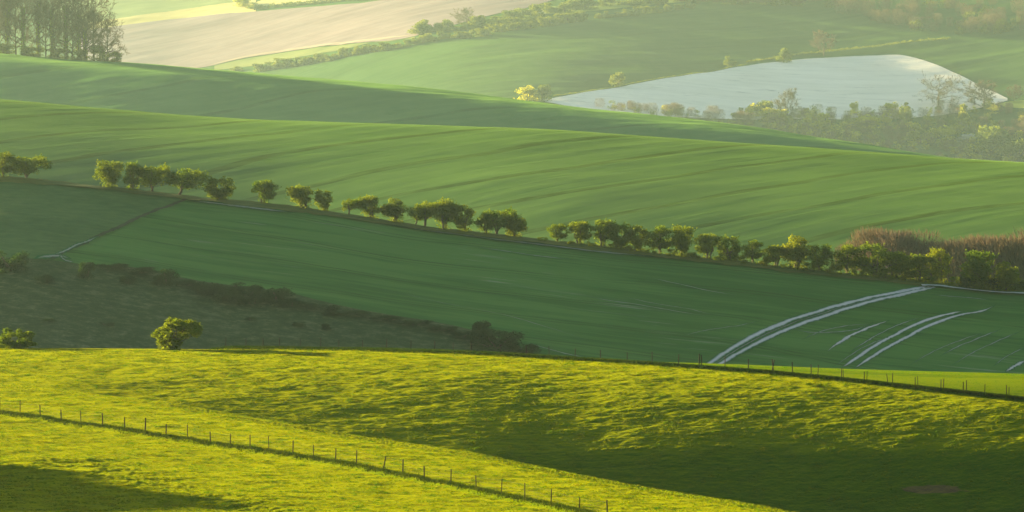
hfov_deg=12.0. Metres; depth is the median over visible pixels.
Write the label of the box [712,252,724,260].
bramble bush
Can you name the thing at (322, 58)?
hedge bush
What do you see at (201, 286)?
scrub bush
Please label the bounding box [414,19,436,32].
hedge bush
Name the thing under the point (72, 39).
tall tree
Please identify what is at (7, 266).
scrub bush
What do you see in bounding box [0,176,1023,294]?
verge
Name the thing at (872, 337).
chalk rut
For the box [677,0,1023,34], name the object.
woodland
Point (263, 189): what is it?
hawthorn tree
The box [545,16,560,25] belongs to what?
hedge bush
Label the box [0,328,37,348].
hawthorn bush
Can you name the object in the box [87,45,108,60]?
scrub bush
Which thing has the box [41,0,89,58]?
tall tree
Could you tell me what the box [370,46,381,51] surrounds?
hedge bush
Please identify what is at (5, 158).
hawthorn tree
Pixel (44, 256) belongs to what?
bare ground
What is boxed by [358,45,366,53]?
hedge bush
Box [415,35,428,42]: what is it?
hedge bush
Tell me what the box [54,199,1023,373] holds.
wheat field
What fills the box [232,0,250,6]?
yellow bush
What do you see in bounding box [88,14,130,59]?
tall tree
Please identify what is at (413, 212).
hawthorn tree
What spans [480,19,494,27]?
hedge bush
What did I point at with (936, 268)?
hawthorn tree
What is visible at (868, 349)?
chalk rut
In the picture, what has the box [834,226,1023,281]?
thicket
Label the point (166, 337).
hawthorn tree
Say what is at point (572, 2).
hedge bush
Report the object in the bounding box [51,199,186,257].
path
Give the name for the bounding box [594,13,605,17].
hedge bush
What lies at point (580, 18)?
hedge bush
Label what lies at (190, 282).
scrub bush
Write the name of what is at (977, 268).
hawthorn tree
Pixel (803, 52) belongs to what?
hedge
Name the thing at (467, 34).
hedge bush
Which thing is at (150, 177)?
hawthorn tree
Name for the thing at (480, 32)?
hedge bush
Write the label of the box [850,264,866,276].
bramble bush
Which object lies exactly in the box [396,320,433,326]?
scrub bush
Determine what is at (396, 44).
hedge bush
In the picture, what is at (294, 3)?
hedge
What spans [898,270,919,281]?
bramble bush
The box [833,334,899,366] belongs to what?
chalk rut
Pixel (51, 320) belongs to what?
scrub bush
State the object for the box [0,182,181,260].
meadow
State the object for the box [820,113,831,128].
yellow bush
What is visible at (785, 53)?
hedge bush
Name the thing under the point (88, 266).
scrub bush
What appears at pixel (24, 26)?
tall tree
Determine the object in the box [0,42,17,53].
scrub bush
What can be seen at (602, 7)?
meadow
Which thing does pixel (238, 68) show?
hedge bush
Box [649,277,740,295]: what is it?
chalk rut
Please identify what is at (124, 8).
pale field
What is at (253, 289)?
scrub bush
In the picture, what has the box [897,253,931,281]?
hawthorn tree
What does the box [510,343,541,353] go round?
scrub bush
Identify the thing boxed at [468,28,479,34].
hedge bush
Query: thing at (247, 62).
grass margin
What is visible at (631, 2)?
hedge bush
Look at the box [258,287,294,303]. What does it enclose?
scrub bush
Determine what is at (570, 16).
hedge bush
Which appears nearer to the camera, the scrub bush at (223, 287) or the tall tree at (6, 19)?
the scrub bush at (223, 287)
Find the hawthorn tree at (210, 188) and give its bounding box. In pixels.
[201,176,235,199]
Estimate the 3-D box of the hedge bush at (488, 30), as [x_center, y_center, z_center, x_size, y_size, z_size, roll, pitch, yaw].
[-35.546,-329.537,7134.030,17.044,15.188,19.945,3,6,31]
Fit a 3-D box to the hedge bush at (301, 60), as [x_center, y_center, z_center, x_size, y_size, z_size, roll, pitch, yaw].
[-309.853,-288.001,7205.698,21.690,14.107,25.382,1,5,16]
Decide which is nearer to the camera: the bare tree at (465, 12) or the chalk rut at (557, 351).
the chalk rut at (557, 351)
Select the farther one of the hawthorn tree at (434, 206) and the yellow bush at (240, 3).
the yellow bush at (240, 3)
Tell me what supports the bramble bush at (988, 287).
on the verge
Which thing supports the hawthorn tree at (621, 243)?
on the verge
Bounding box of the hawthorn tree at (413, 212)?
[406,204,432,224]
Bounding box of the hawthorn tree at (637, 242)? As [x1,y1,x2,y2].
[624,224,650,251]
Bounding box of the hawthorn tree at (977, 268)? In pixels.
[959,249,998,290]
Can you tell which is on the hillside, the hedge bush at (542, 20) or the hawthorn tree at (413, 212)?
the hedge bush at (542, 20)
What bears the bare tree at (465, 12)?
on the hillside
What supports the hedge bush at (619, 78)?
on the hillside
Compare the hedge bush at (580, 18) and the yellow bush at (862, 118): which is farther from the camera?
the hedge bush at (580, 18)
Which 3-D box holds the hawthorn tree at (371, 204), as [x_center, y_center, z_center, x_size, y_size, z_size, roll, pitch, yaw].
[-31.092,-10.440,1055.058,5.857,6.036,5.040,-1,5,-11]
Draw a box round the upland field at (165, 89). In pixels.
[0,53,949,157]
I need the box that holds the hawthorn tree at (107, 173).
[92,159,127,187]
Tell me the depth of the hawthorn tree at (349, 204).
1054.68 m
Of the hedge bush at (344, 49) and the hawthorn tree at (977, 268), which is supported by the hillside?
the hedge bush at (344, 49)
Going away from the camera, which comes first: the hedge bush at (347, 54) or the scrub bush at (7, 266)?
the scrub bush at (7, 266)
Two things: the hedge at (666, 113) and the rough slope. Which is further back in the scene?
the hedge at (666, 113)
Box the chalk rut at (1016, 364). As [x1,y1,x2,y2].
[1005,360,1023,371]
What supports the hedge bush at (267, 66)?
on the hillside
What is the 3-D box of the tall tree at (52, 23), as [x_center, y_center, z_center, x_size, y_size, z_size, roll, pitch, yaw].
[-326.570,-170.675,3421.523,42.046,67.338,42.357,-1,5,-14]
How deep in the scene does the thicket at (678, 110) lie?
6469.19 m
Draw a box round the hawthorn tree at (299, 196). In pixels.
[285,184,314,208]
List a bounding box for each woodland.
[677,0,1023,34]
[761,100,1023,161]
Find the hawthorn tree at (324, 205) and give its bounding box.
[313,189,332,210]
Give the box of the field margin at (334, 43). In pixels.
[211,35,408,64]
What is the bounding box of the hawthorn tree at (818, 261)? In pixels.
[806,243,835,270]
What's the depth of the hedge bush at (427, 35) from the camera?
7141.53 m
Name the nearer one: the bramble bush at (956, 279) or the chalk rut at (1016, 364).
the chalk rut at (1016, 364)
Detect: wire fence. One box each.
[0,401,607,511]
[225,337,1021,394]
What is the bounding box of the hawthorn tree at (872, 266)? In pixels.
[852,241,893,277]
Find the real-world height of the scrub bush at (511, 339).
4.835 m
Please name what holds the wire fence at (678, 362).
on the pasture
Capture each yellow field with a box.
[81,0,255,27]
[246,0,328,6]
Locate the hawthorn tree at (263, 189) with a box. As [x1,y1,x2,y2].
[251,179,280,203]
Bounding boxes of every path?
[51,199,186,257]
[51,236,98,254]
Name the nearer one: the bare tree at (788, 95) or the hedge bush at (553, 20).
the bare tree at (788, 95)
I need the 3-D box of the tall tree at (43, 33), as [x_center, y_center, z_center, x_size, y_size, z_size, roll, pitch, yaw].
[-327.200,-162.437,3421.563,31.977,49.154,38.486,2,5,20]
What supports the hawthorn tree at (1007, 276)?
on the verge
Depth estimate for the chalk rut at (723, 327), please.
1001.68 m
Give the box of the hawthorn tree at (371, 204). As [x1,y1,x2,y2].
[356,194,380,218]
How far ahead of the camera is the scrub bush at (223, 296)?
987.37 m
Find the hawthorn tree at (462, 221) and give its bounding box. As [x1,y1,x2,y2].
[449,203,475,231]
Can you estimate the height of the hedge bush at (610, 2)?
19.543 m
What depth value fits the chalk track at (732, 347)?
1011.68 m
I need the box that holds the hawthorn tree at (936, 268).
[924,247,952,283]
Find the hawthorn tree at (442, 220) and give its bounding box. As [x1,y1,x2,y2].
[431,201,458,229]
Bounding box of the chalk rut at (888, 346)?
[854,305,994,367]
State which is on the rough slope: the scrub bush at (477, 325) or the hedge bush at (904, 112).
the scrub bush at (477, 325)
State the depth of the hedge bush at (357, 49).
7158.85 m
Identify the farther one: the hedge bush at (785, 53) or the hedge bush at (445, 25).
the hedge bush at (445, 25)
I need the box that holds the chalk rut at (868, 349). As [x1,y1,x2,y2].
[842,311,963,366]
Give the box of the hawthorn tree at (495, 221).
[481,206,522,233]
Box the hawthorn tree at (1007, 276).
[992,261,1021,291]
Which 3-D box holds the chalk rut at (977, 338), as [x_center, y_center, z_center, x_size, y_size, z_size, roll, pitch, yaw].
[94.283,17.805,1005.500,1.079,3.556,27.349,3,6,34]
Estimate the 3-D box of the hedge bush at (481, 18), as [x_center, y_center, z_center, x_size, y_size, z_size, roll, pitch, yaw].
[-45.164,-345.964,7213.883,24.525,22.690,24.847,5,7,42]
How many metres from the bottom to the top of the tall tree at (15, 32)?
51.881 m
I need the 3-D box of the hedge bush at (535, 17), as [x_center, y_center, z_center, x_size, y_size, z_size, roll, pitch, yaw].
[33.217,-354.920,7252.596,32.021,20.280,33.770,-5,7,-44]
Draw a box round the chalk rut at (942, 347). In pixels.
[910,333,979,364]
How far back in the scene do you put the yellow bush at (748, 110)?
6556.55 m
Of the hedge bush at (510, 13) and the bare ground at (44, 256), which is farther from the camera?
the hedge bush at (510, 13)
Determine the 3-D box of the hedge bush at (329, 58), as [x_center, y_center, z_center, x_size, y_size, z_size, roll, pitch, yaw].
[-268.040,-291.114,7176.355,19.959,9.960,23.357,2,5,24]
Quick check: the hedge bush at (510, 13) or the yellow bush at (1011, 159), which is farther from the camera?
the hedge bush at (510, 13)
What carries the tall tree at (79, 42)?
on the upland field at (165, 89)
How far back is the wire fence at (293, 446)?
465.85 m
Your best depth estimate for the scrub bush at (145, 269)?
998.34 m
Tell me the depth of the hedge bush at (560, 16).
7235.19 m
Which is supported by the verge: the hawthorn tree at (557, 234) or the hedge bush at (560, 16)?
the hawthorn tree at (557, 234)
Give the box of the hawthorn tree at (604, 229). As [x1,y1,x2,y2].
[590,218,617,246]
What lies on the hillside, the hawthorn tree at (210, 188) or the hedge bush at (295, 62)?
the hedge bush at (295, 62)
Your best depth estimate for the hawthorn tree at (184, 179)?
1056.71 m
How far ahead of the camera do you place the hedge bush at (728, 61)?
6906.66 m
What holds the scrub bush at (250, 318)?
on the rough slope
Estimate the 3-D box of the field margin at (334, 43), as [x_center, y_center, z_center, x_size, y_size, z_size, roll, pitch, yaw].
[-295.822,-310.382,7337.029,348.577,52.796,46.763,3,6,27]
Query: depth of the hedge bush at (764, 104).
6577.41 m
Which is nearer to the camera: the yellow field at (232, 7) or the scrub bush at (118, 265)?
the scrub bush at (118, 265)
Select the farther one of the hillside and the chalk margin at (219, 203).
the hillside
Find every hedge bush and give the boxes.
[229,66,243,70]
[246,2,260,8]
[251,63,264,71]
[263,62,274,69]
[271,58,286,67]
[280,58,293,67]
[290,57,300,66]
[296,57,306,64]
[312,53,323,62]
[318,54,326,60]
[324,55,334,60]
[331,48,344,58]
[337,47,348,56]
[342,49,357,55]
[351,46,362,54]
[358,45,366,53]
[364,44,376,52]
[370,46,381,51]
[378,42,391,50]
[389,42,402,47]
[403,40,411,46]
[406,22,432,34]
[411,38,419,43]
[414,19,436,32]
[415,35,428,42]
[417,33,431,40]
[428,36,438,41]
[433,22,442,30]
[436,30,444,38]
[442,18,454,30]
[443,33,452,37]
[447,22,471,30]
[450,31,467,37]
[459,32,473,37]
[466,15,480,29]
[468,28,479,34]
[474,15,487,28]
[475,28,486,36]
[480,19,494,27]
[484,26,492,34]
[488,24,498,31]
[490,16,506,23]
[494,18,509,24]
[498,23,506,32]
[501,10,522,21]
[505,17,517,23]
[505,24,515,30]
[508,21,525,29]
[513,7,536,18]
[517,18,533,24]
[525,11,542,22]
[525,21,538,27]
[528,3,545,15]
[532,84,553,100]
[535,16,548,26]
[541,2,563,12]
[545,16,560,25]
[554,13,567,23]
[556,2,577,12]
[562,0,589,9]
[562,12,575,22]
[571,0,601,9]
[571,11,583,21]
[577,10,588,19]
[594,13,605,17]
[597,0,615,5]
[608,72,624,85]
[616,0,642,5]
[619,9,627,15]
[625,10,639,15]
[633,6,641,12]
[640,6,651,13]
[643,0,667,4]
[663,4,672,11]
[723,55,736,65]
[730,107,745,116]
[755,100,773,116]
[775,48,793,62]
[899,104,912,127]
[969,125,1014,157]
[981,98,1001,109]
[996,138,1023,159]
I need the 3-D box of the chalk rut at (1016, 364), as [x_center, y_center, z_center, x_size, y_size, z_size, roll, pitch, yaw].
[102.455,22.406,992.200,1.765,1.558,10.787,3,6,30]
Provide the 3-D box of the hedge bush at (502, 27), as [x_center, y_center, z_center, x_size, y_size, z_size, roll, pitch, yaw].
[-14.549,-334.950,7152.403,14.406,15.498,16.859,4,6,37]
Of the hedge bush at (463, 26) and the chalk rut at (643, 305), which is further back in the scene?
the hedge bush at (463, 26)
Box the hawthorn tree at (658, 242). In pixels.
[645,225,675,254]
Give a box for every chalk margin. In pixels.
[187,200,289,211]
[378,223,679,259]
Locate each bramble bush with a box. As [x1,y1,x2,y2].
[624,245,633,251]
[643,248,655,253]
[665,249,677,256]
[687,252,701,258]
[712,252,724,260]
[733,255,747,263]
[758,256,772,266]
[779,262,792,268]
[802,263,816,271]
[825,263,842,274]
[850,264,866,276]
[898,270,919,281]
[922,273,937,283]
[946,276,963,286]
[985,276,998,290]
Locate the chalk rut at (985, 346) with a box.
[951,330,1022,365]
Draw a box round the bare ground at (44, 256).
[33,254,70,258]
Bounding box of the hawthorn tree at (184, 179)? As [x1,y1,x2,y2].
[161,168,213,194]
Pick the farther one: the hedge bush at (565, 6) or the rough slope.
the hedge bush at (565, 6)
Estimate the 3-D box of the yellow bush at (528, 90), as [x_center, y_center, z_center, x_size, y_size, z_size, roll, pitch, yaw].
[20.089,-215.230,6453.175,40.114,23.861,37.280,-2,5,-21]
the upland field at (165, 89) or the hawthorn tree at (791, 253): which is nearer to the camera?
the hawthorn tree at (791, 253)
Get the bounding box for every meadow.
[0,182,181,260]
[544,0,685,13]
[999,100,1023,107]
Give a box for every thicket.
[595,98,784,124]
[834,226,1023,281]
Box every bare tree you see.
[448,7,473,24]
[773,88,801,116]
[807,30,835,55]
[952,80,998,106]
[1004,84,1023,100]
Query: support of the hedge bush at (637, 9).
on the hillside
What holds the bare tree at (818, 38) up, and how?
on the hillside
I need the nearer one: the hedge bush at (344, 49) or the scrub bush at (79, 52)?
the scrub bush at (79, 52)
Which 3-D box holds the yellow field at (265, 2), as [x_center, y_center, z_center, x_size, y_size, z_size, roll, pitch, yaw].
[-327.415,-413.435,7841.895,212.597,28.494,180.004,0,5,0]
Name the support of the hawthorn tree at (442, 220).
on the verge
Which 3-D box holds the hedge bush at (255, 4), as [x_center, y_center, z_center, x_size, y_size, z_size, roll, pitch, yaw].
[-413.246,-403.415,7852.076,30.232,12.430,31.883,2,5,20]
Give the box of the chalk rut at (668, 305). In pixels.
[622,296,712,314]
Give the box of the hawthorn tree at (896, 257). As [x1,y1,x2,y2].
[879,251,911,277]
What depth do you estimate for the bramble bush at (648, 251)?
1049.28 m
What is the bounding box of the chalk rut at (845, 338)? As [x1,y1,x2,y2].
[828,320,888,350]
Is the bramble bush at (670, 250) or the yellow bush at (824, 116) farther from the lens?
the yellow bush at (824, 116)
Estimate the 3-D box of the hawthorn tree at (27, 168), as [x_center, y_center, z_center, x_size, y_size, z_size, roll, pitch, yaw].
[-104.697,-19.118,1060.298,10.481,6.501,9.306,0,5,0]
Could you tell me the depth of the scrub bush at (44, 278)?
984.04 m
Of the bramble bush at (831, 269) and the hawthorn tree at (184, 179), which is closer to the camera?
the bramble bush at (831, 269)
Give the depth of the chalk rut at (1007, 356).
998.27 m
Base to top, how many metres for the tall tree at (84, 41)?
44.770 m
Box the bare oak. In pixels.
[913,70,968,105]
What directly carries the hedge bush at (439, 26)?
on the hillside
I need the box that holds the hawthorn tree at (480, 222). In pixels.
[474,215,491,233]
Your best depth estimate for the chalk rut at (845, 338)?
1005.63 m
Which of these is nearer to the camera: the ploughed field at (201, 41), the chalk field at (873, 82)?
the chalk field at (873, 82)
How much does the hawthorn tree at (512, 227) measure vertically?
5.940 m
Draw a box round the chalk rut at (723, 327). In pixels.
[683,320,760,335]
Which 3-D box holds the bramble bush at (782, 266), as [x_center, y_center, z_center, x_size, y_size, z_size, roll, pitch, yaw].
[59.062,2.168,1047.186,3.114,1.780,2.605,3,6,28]
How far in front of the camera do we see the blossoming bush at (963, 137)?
6568.33 m
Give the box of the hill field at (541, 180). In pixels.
[0,99,1023,288]
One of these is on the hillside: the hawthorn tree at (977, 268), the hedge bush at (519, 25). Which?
the hedge bush at (519, 25)
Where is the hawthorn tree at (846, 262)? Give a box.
[830,243,863,272]
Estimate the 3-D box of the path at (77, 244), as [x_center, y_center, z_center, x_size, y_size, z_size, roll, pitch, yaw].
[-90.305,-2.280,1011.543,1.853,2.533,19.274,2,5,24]
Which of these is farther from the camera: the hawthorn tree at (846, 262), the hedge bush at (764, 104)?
the hedge bush at (764, 104)
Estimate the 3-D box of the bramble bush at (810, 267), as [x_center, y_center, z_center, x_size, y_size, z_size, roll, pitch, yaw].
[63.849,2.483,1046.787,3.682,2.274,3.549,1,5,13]
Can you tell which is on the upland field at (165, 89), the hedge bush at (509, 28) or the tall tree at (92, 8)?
the tall tree at (92, 8)
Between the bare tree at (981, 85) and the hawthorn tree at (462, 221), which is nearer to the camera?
the hawthorn tree at (462, 221)
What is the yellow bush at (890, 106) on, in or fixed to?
on the hillside
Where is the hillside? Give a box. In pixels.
[0,0,1023,161]
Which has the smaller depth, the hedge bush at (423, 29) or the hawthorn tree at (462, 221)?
the hawthorn tree at (462, 221)
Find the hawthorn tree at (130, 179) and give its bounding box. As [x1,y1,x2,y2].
[121,161,143,189]
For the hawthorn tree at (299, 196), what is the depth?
1054.87 m
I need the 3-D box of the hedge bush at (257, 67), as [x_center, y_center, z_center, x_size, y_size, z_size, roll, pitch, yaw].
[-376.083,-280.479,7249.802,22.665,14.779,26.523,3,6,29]
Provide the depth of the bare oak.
6751.01 m
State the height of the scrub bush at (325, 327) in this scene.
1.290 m
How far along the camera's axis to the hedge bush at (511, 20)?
7229.51 m
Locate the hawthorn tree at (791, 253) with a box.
[777,234,815,269]
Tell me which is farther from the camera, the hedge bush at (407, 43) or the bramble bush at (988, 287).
the hedge bush at (407, 43)
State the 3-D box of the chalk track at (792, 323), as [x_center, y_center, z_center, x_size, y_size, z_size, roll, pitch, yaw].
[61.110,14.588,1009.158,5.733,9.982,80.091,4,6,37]
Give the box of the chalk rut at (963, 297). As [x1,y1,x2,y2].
[932,294,993,300]
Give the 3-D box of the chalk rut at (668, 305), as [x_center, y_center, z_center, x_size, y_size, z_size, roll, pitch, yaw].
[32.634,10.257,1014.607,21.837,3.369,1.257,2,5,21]
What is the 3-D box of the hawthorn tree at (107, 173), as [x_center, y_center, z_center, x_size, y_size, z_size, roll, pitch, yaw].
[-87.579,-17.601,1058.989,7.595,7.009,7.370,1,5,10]
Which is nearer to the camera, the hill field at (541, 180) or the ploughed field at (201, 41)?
the hill field at (541, 180)
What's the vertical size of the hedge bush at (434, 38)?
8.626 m
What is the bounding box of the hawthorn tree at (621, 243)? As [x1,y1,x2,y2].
[609,222,632,249]
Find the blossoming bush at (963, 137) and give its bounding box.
[955,134,975,141]
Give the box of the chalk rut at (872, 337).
[850,317,920,352]
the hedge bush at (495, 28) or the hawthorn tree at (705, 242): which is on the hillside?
the hedge bush at (495, 28)
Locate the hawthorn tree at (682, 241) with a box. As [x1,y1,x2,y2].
[668,224,696,256]
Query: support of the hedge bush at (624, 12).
on the hillside
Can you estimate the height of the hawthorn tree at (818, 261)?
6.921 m
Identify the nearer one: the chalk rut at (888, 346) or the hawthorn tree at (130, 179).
the chalk rut at (888, 346)
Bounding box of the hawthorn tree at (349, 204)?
[341,195,366,213]
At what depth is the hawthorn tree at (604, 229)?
1050.39 m
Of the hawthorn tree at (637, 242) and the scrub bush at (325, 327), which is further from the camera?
the hawthorn tree at (637, 242)
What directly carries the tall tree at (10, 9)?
on the upland field at (165, 89)
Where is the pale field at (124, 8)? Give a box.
[53,0,232,27]
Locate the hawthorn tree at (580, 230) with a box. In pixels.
[565,221,597,244]
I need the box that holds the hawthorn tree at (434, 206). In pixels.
[413,197,456,225]
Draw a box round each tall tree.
[0,0,19,41]
[0,0,25,53]
[0,0,28,39]
[0,0,36,54]
[0,0,51,54]
[14,0,60,56]
[21,0,63,56]
[21,0,72,57]
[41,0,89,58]
[48,0,101,56]
[54,0,102,56]
[62,0,122,57]
[64,3,109,59]
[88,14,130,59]
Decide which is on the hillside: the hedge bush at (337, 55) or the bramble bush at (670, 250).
the hedge bush at (337, 55)
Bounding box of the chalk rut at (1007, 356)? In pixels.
[994,348,1022,365]
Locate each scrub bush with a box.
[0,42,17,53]
[0,250,31,272]
[19,47,45,56]
[35,275,55,283]
[42,318,56,322]
[47,47,72,58]
[69,49,88,60]
[77,262,96,278]
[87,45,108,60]
[95,263,130,269]
[106,51,121,61]
[119,275,136,285]
[120,267,157,273]
[150,268,181,286]
[175,279,197,286]
[187,281,221,294]
[206,288,250,302]
[208,282,249,293]
[228,284,269,299]
[232,292,274,306]
[243,316,256,320]
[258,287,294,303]
[275,298,308,308]
[291,322,305,326]
[321,305,341,314]
[321,324,330,329]
[338,309,371,316]
[370,314,402,321]
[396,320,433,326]
[427,325,457,332]
[449,331,475,338]
[467,327,525,350]
[470,320,496,343]
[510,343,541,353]
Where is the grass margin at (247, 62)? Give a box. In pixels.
[214,37,414,69]
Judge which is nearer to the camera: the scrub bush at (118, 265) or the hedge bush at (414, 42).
the scrub bush at (118, 265)
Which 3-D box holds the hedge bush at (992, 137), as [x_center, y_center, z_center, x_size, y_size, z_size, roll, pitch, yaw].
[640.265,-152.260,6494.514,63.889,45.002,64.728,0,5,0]
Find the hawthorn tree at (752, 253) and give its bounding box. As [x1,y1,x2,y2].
[740,239,765,263]
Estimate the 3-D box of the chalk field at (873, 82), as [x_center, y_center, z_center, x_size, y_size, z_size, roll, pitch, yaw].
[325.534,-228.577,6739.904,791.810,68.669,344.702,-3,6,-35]
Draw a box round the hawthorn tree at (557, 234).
[546,223,568,240]
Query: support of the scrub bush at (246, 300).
on the rough slope
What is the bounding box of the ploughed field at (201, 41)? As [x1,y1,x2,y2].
[80,0,550,67]
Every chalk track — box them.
[705,286,930,363]
[715,287,936,363]
[715,291,906,362]
[921,284,1023,293]
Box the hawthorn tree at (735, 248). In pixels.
[717,234,741,260]
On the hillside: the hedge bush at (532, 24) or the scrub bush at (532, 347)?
the hedge bush at (532, 24)
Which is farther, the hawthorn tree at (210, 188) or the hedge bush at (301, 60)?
the hedge bush at (301, 60)
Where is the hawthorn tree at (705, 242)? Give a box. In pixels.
[690,233,721,258]
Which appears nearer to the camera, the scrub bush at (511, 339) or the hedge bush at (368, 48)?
the scrub bush at (511, 339)
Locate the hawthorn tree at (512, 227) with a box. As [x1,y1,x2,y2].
[501,214,528,237]
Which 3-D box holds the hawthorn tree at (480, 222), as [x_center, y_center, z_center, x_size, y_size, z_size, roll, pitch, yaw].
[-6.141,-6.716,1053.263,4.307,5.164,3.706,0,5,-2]
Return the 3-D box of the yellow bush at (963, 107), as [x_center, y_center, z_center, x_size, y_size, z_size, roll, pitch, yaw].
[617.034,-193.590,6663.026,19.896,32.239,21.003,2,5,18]
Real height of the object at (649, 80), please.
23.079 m
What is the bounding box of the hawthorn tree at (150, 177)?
[138,162,174,190]
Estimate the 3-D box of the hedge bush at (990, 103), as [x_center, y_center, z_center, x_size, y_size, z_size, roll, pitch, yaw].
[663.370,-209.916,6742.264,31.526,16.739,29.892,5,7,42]
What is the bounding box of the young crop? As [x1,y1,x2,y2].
[668,362,1023,394]
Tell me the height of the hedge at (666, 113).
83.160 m
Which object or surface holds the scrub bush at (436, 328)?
on the rough slope
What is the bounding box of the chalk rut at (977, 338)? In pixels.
[939,329,999,356]
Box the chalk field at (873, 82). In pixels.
[545,55,1006,118]
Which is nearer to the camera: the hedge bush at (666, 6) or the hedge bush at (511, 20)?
the hedge bush at (511, 20)
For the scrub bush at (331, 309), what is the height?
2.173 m
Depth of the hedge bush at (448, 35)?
7140.47 m
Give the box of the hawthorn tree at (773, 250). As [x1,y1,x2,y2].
[760,245,783,265]
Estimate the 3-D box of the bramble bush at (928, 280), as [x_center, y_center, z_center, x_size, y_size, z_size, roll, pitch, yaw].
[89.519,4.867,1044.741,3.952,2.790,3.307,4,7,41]
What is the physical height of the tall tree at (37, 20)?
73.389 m
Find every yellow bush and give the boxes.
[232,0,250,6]
[513,85,540,100]
[745,103,761,115]
[745,108,755,117]
[757,107,788,122]
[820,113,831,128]
[849,114,883,127]
[850,101,858,111]
[883,102,898,112]
[927,125,956,142]
[956,104,969,123]
[1001,156,1016,161]
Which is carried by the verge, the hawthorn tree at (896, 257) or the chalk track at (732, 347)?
the hawthorn tree at (896, 257)
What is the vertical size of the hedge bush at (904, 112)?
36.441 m
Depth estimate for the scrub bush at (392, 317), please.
984.89 m
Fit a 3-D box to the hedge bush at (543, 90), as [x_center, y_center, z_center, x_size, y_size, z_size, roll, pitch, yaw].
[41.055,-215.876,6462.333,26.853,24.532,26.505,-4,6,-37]
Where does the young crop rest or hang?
on the pasture
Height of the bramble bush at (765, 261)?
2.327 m
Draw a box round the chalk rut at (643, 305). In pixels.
[583,295,708,316]
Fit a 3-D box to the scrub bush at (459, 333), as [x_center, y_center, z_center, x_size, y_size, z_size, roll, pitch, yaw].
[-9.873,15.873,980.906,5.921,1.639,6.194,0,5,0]
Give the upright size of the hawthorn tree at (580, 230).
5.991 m
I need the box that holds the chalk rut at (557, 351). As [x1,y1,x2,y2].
[524,341,585,357]
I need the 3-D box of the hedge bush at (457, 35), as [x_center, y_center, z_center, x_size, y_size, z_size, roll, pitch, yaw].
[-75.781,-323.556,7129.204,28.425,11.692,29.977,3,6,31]
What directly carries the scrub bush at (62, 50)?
on the upland field at (165, 89)
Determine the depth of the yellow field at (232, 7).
7902.32 m
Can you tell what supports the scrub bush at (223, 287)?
on the rough slope
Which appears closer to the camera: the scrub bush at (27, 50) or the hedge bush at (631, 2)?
the scrub bush at (27, 50)
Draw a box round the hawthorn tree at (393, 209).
[378,197,408,222]
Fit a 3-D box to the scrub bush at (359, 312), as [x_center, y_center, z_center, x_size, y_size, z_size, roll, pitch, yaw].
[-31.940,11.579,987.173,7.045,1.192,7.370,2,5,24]
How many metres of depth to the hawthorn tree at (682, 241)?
1048.66 m
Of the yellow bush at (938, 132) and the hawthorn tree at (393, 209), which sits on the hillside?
the yellow bush at (938, 132)
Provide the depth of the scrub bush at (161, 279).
993.62 m
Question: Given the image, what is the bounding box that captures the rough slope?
[0,257,531,353]
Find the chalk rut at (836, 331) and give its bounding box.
[794,322,873,332]
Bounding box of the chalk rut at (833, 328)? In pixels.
[802,323,872,339]
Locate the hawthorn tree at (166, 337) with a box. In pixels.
[150,316,203,349]
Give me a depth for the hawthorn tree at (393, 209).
1053.87 m
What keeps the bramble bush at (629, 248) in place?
on the verge
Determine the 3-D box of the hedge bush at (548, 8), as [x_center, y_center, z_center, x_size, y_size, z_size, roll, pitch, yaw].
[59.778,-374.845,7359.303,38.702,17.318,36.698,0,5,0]
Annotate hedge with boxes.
[254,0,359,9]
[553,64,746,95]
[634,108,1009,161]
[746,37,948,62]
[959,276,1023,289]
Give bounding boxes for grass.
[0,409,598,511]
[206,345,1023,400]
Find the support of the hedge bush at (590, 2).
on the hillside
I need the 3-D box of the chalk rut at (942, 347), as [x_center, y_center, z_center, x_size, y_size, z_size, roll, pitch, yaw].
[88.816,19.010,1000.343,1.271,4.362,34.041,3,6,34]
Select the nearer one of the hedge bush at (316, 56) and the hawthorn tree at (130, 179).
the hawthorn tree at (130, 179)
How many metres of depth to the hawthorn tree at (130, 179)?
1057.84 m
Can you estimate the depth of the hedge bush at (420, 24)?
7229.85 m
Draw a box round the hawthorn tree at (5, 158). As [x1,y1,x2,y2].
[0,151,15,176]
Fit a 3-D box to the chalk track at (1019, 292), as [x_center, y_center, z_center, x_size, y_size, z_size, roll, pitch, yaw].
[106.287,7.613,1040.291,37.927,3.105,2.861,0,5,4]
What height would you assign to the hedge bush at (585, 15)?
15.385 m
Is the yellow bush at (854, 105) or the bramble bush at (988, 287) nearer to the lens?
the bramble bush at (988, 287)
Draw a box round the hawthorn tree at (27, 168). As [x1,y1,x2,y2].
[9,153,53,177]
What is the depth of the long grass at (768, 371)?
583.67 m
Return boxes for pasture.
[0,348,1023,511]
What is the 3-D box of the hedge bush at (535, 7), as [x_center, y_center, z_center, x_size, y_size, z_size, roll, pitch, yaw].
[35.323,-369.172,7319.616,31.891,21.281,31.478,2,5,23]
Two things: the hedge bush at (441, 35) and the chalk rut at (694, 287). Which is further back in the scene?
the hedge bush at (441, 35)
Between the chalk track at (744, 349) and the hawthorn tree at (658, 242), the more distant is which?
the hawthorn tree at (658, 242)
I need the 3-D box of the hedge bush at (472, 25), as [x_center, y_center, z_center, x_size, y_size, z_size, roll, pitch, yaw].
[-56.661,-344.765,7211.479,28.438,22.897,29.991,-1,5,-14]

